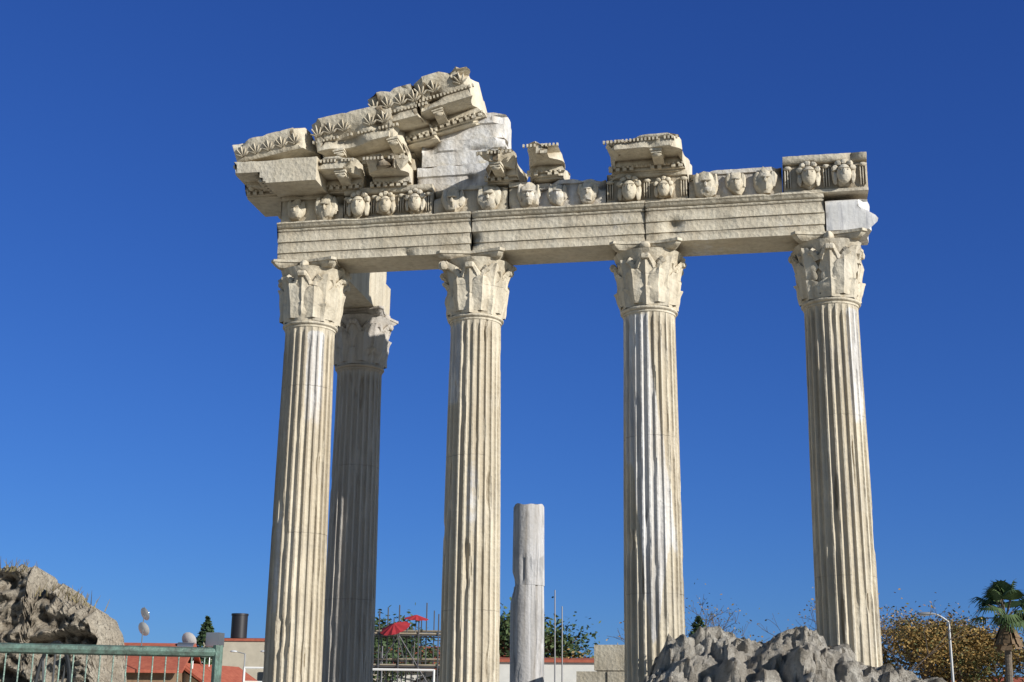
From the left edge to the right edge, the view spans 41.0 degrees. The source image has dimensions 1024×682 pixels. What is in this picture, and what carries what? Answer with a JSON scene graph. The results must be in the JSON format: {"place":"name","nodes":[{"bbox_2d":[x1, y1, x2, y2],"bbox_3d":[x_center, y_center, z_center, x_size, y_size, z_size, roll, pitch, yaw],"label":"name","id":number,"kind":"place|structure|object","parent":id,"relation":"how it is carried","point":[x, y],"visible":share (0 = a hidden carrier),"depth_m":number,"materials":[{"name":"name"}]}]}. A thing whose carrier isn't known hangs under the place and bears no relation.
{"place":"outdoors","nodes":[
{"label":"outdoors","id":0,"kind":"place"},
{"bbox_2d":[34,640,70,681],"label":"iron arch gate","id":1,"kind":"structure","parent":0,"point":[42,658],"depth_m":33.23,"materials":[{"name":"grey metal"}]},
{"bbox_2d":[0,564,126,681],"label":"boulder","id":2,"kind":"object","parent":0,"point":[27,615],"depth_m":35.33,"materials":[{"name":"grey stone"}]},
{"bbox_2d":[0,559,109,611],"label":"dry grass","id":3,"kind":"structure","parent":2,"relation":"on","point":[26,567],"depth_m":35.66,"materials":[{"name":"beige plant"}]},
{"bbox_2d":[124,643,200,681],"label":"tiled roof","id":4,"kind":"structure","parent":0,"point":[145,669],"depth_m":83.93,"materials":[{"name":"brown tile"}]},
{"bbox_2d":[138,607,248,672],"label":"rooftop dishes and tanks","id":5,"kind":"object","parent":4,"relation":"on","point":[239,622],"visible":0.84,"depth_m":88.84,"materials":[{"name":"grey metal"}]},
{"bbox_2d":[262,320,337,681],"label":"column shaft","id":6,"kind":"object","parent":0,"point":[294,636],"visible":1,"depth_m":22.30,"materials":[{"name":"beige stone"}]},
{"bbox_2d":[271,256,351,328],"bbox_3d":[-3.443,-0.742,23.599,1.266,1.080,1.262,-2,-16,11],"label":"column capital","id":7,"kind":"object","parent":6,"relation":"on","point":[315,289],"visible":0.93,"depth_m":23.20,"materials":[{"name":"beige stone"}]},
{"bbox_2d":[277,211,471,273],"bbox_3d":[-2.291,-1.658,23.558,3.405,0.680,0.934,-2,-16,11],"label":"architrave","id":8,"kind":"object","parent":6,"relation":"on","point":[412,242],"visible":0.91,"depth_m":23.24,"materials":[{"name":"stone"}]},
{"bbox_2d":[281,194,343,221],"bbox_3d":[-3.395,-2.178,23.878,1.120,0.529,0.975,-2,-16,11],"label":"frieze","id":9,"kind":"object","parent":8,"relation":"on","point":[313,207],"visible":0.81,"depth_m":23.56,"materials":[{"name":"stone"}]},
{"bbox_2d":[236,156,371,216],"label":"cornice block","id":10,"kind":"structure","parent":9,"relation":"on","point":[340,175],"depth_m":23.45,"materials":[{"name":"stone"}]},
{"bbox_2d":[232,128,322,161],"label":"raking cornice","id":11,"kind":"structure","parent":10,"relation":"on","point":[290,143],"depth_m":23.31,"materials":[{"name":"stone"}]},
{"bbox_2d":[310,106,411,183],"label":"raking cornice","id":12,"kind":"structure","parent":10,"relation":"on","point":[359,134],"depth_m":23.21,"materials":[{"name":"stone"}]},
{"bbox_2d":[343,184,434,218],"bbox_3d":[-2.064,-2.265,23.612,1.580,0.595,1.028,-2,-16,11],"label":"frieze","id":13,"kind":"object","parent":8,"relation":"on","point":[361,203],"visible":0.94,"depth_m":23.27,"materials":[{"name":"stone"}]},
{"bbox_2d":[363,153,416,187],"bbox_3d":[-2.036,-2.745,23.556,0.795,0.420,1.478,-2,-16,11],"label":"cornice fragment","id":14,"kind":"object","parent":13,"relation":"on","point":[392,170],"visible":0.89,"depth_m":23.17,"materials":[{"name":"stone"}]},
{"bbox_2d":[410,153,421,175],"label":"stone block","id":15,"kind":"structure","parent":14,"relation":"on","point":[415,164],"depth_m":23.84,"materials":[{"name":"stone"}]},
{"bbox_2d":[368,84,439,163],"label":"raking cornice","id":16,"kind":"structure","parent":15,"relation":"on","point":[414,125],"depth_m":23.16,"materials":[{"name":"stone"}]},
{"bbox_2d":[434,185,509,213],"bbox_3d":[-0.644,-2.293,23.369,1.280,0.522,0.975,-2,-16,11],"label":"frieze","id":17,"kind":"object","parent":8,"relation":"on","point":[471,198],"visible":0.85,"depth_m":23.03,"materials":[{"name":"stone"}]},
{"bbox_2d":[417,163,488,191],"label":"stone block","id":18,"kind":"structure","parent":17,"relation":"on","point":[443,177],"depth_m":23.42,"materials":[{"name":"stone"}]},
{"bbox_2d":[422,137,508,167],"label":"stone block","id":19,"kind":"structure","parent":18,"relation":"on","point":[454,152],"depth_m":23.53,"materials":[{"name":"stone"}]},
{"bbox_2d":[439,112,511,148],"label":"stone block","id":20,"kind":"structure","parent":19,"relation":"on","point":[496,125],"depth_m":23.59,"materials":[{"name":"stone"}]},
{"bbox_2d":[414,66,486,136],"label":"raking cornice","id":21,"kind":"structure","parent":20,"relation":"on","point":[454,100],"depth_m":23.13,"materials":[{"name":"stone"}]},
{"bbox_2d":[476,147,527,186],"bbox_3d":[-0.141,-2.833,23.162,0.623,0.460,1.482,-3,-16,14],"label":"cornice fragment","id":22,"kind":"object","parent":17,"relation":"on","point":[503,168],"visible":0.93,"depth_m":22.82,"materials":[{"name":"stone"}]},
{"bbox_2d":[322,363,383,681],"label":"column shaft","id":23,"kind":"object","parent":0,"point":[349,619],"visible":0.99,"depth_m":25.06,"materials":[{"name":"beige stone"}]},
{"bbox_2d":[334,306,397,368],"bbox_3d":[-2.904,0.026,26.348,1.269,1.080,1.262,-2,-16,11],"label":"column capital","id":24,"kind":"object","parent":23,"relation":"on","point":[362,335],"visible":0.88,"depth_m":25.93,"materials":[{"name":"beige stone"}]},
{"bbox_2d":[343,272,390,315],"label":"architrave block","id":25,"kind":"structure","parent":24,"relation":"on","point":[370,289],"depth_m":25.75,"materials":[{"name":"stone"}]},
{"bbox_2d":[376,272,386,282],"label":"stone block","id":26,"kind":"structure","parent":25,"relation":"on","point":[382,275],"depth_m":26.70,"materials":[{"name":"stone"}]},
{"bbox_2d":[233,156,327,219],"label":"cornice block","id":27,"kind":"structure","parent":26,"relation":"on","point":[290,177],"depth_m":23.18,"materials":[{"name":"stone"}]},
{"bbox_2d":[439,313,503,681],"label":"column shaft","id":28,"kind":"object","parent":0,"point":[470,624],"visible":1,"depth_m":21.77,"materials":[{"name":"beige stone"}]},
{"bbox_2d":[436,247,516,320],"bbox_3d":[-0.598,-0.857,23.074,1.277,1.080,1.274,-2,-16,11],"label":"column capital","id":29,"kind":"object","parent":28,"relation":"on","point":[476,281],"visible":0.9,"depth_m":22.67,"materials":[{"name":"beige stone"}]},
{"bbox_2d":[471,201,645,264],"bbox_3d":[0.819,-1.784,22.981,2.895,0.680,0.935,-2,-16,11],"label":"architrave","id":30,"kind":"object","parent":28,"relation":"on","point":[558,234],"visible":0.97,"depth_m":22.67,"materials":[{"name":"stone"}]},
{"bbox_2d":[509,179,606,208],"bbox_3d":[0.805,-2.352,23.102,1.630,0.528,0.972,-2,-16,11],"label":"frieze","id":31,"kind":"object","parent":30,"relation":"on","point":[557,193],"visible":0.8,"depth_m":22.78,"materials":[{"name":"stone"}]},
{"bbox_2d":[523,141,569,183],"bbox_3d":[0.592,-2.868,23.083,0.687,0.464,1.476,-2,-16,11],"label":"cornice fragment","id":32,"kind":"object","parent":31,"relation":"on","point":[546,163],"visible":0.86,"depth_m":22.80,"materials":[{"name":"stone"}]},
{"bbox_2d":[606,170,688,202],"bbox_3d":[2.274,-2.447,22.811,1.350,0.582,1.024,-2,-16,11],"label":"frieze","id":33,"kind":"object","parent":30,"relation":"on","point":[631,187],"visible":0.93,"depth_m":22.48,"materials":[{"name":"stone"}]},
{"bbox_2d":[603,132,691,177],"bbox_3d":[2.259,-2.934,22.708,1.292,0.420,1.465,-3,-16,14],"label":"cornice fragment","id":34,"kind":"object","parent":33,"relation":"on","point":[654,153],"visible":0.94,"depth_m":22.33,"materials":[{"name":"stone"}]},
{"bbox_2d":[0,0,1023,677],"label":"sky","id":35,"kind":"structure","parent":0,"point":[142,336],"materials":[{"name":"blue"}]},
{"bbox_2d":[510,503,544,681],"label":"broken column","id":36,"kind":"structure","parent":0,"point":[527,633],"depth_m":31.26,"materials":[{"name":"grey stone"}]},
{"bbox_2d":[620,305,684,681],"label":"column shaft","id":37,"kind":"object","parent":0,"point":[654,613],"visible":0.94,"depth_m":21.29,"materials":[{"name":"beige stone"}]},
{"bbox_2d":[609,237,686,313],"bbox_3d":[2.244,-0.971,22.552,1.271,1.080,1.269,-2,-16,11],"label":"column capital","id":38,"kind":"object","parent":37,"relation":"on","point":[648,272],"visible":0.91,"depth_m":22.14,"materials":[{"name":"beige stone"}]},
{"bbox_2d":[645,191,824,256],"bbox_3d":[3.653,-1.899,22.455,2.855,0.680,0.934,-2,-16,11],"label":"architrave","id":39,"kind":"object","parent":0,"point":[745,224],"visible":0.94,"depth_m":22.16,"materials":[{"name":"stone"}]},
{"bbox_2d":[689,167,782,197],"bbox_3d":[3.688,-2.469,22.565,1.500,0.523,0.975,-2,-16,11],"label":"frieze","id":40,"kind":"object","parent":39,"relation":"on","point":[744,181],"visible":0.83,"depth_m":22.24,"materials":[{"name":"stone"}]},
{"bbox_2d":[782,152,867,203],"bbox_3d":[5.087,-2.610,22.290,1.320,0.671,1.050,-2,-16,11],"label":"frieze","id":41,"kind":"object","parent":39,"relation":"on","point":[838,176],"visible":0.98,"depth_m":21.95,"materials":[{"name":"stone"}]},
{"bbox_2d":[801,297,882,666],"bbox_3d":[5.051,3.216,20.821,1.340,7.880,1.340,-2,-16,11],"label":"column shaft","id":42,"kind":"object","parent":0,"point":[846,590],"visible":0.93,"depth_m":20.79,"materials":[{"name":"beige stone"}]},
{"bbox_2d":[788,227,866,306],"bbox_3d":[5.078,-1.091,22.009,1.235,1.080,1.249,-2,-16,11],"label":"column capital","id":43,"kind":"object","parent":42,"relation":"on","point":[826,264],"visible":0.88,"depth_m":21.62,"materials":[{"name":"beige stone"}]},
{"bbox_2d":[824,199,877,244],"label":"stone block","id":44,"kind":"structure","parent":43,"relation":"on","point":[840,215],"depth_m":21.81,"materials":[{"name":"white stone"}]},
{"bbox_2d":[951,677,1023,681],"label":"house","id":45,"kind":"structure","parent":0,"point":[1015,680],"depth_m":130.31,"materials":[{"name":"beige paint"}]},
{"label":"ground","id":46,"kind":"structure","parent":0,"visible":0},
{"bbox_2d":[0,643,222,681],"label":"green fence","id":47,"kind":"object","parent":46,"relation":"on","point":[215,653],"visible":1,"depth_m":11.31,"materials":[{"name":"metal"}]},
{"bbox_2d":[196,615,213,664],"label":"cypress","id":48,"kind":"object","parent":46,"relation":"on","point":[204,629],"visible":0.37,"depth_m":97.03,"materials":[{"name":"green plant"}]},
{"bbox_2d":[183,663,256,681],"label":"roof","id":49,"kind":"structure","parent":46,"relation":"on","point":[231,674],"depth_m":89.34,"materials":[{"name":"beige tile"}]},
{"bbox_2d":[202,638,264,680],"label":"building","id":50,"kind":"structure","parent":46,"relation":"on","point":[251,648],"depth_m":103.08,"materials":[{"name":"paint"}]},
{"bbox_2d":[230,650,263,666],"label":"street lamps","id":51,"kind":"object","parent":46,"relation":"on","point":[233,651],"visible":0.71,"depth_m":84.05,"materials":[{"name":"grey metal"}]},
{"bbox_2d":[242,667,434,681],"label":"white railing","id":52,"kind":"object","parent":46,"relation":"on","point":[376,669],"visible":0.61,"depth_m":44.92,"materials":[{"name":"white metal"}]},
{"bbox_2d":[374,602,431,645],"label":"green tree","id":53,"kind":"object","parent":46,"relation":"on","point":[382,624],"visible":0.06,"depth_m":117.22,"materials":[{"name":"green plant"}]},
{"bbox_2d":[373,621,439,681],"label":"green tree","id":54,"kind":"object","parent":46,"relation":"on","point":[428,649],"visible":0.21,"depth_m":94.88,"materials":[{"name":"green plant"}]},
{"bbox_2d":[373,603,440,681],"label":"scaffold with parasols","id":55,"kind":"object","parent":46,"relation":"on","point":[399,629],"visible":0.58,"depth_m":53.69,"materials":[{"name":"silver metal"}]},
{"bbox_2d":[391,646,509,681],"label":"shrub","id":56,"kind":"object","parent":46,"relation":"on","point":[414,675],"depth_m":96.00,"materials":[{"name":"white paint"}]},
{"bbox_2d":[375,590,617,681],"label":"poles","id":57,"kind":"object","parent":46,"relation":"on","point":[554,643],"visible":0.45,"depth_m":68.43,"materials":[{"name":"silver metal"}]},
{"bbox_2d":[499,657,594,681],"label":"white house","id":58,"kind":"structure","parent":46,"relation":"on","point":[571,666],"depth_m":91.11,"materials":[{"name":"paint"}]},
{"bbox_2d":[499,596,600,657],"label":"green tree","id":59,"kind":"object","parent":46,"relation":"on","point":[504,636],"visible":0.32,"depth_m":100.99,"materials":[{"name":"green plant"}]},
{"bbox_2d":[549,646,593,658],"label":"shrub","id":60,"kind":"object","parent":46,"relation":"on","point":[575,656],"visible":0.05,"depth_m":94.88,"materials":[{"name":"green plant"}]},
{"bbox_2d":[576,645,624,681],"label":"stone block wall","id":61,"kind":"structure","parent":46,"relation":"on","point":[608,663],"depth_m":28.89,"materials":[{"name":"beige stone"}]},
{"bbox_2d":[596,583,768,641],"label":"bare shrub","id":62,"kind":"object","parent":46,"relation":"on","point":[711,614],"visible":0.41,"depth_m":44.36,"materials":[{"name":"brown plant"}]},
{"bbox_2d":[644,625,961,681],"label":"rubble rock","id":63,"kind":"object","parent":46,"relation":"on","point":[719,654],"visible":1,"depth_m":18.09,"materials":[{"name":"grey stone"}]},
{"bbox_2d":[688,616,706,635],"bbox_3d":[2.720,4.315,19.917,0.328,0.634,0.341,-2,-16,11],"label":"conifer tree","id":64,"kind":"object","parent":63,"relation":"on","point":[699,621],"visible":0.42,"depth_m":19.94,"materials":[{"name":"green plant"}]},
{"bbox_2d":[738,587,989,671],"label":"autumn tree","id":65,"kind":"object","parent":46,"relation":"on","point":[893,637],"visible":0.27,"depth_m":40.73,"materials":[{"name":"brown plant"}]},
{"bbox_2d":[882,643,945,678],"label":"shrub","id":66,"kind":"object","parent":46,"relation":"on","point":[887,660],"visible":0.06,"depth_m":76.49,"materials":[{"name":"brown plant"}]},
{"bbox_2d":[917,612,954,681],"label":"street lamp","id":67,"kind":"object","parent":46,"relation":"on","point":[950,643],"visible":0.94,"depth_m":65.28,"materials":[{"name":"grey metal"}]},
{"bbox_2d":[879,605,1023,681],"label":"autumn tree","id":68,"kind":"object","parent":46,"relation":"on","point":[912,645],"visible":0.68,"depth_m":75.49,"materials":[{"name":"brown plant"}]},
{"bbox_2d":[915,625,1023,681],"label":"shrub","id":69,"kind":"object","parent":46,"relation":"on","point":[1017,657],"visible":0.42,"depth_m":75.00,"materials":[{"name":"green plant"}]},
{"bbox_2d":[968,579,1023,681],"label":"fan palm","id":70,"kind":"object","parent":46,"relation":"on","point":[998,593],"visible":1,"depth_m":57.12,"materials":[{"name":"green plant"}]}
]}

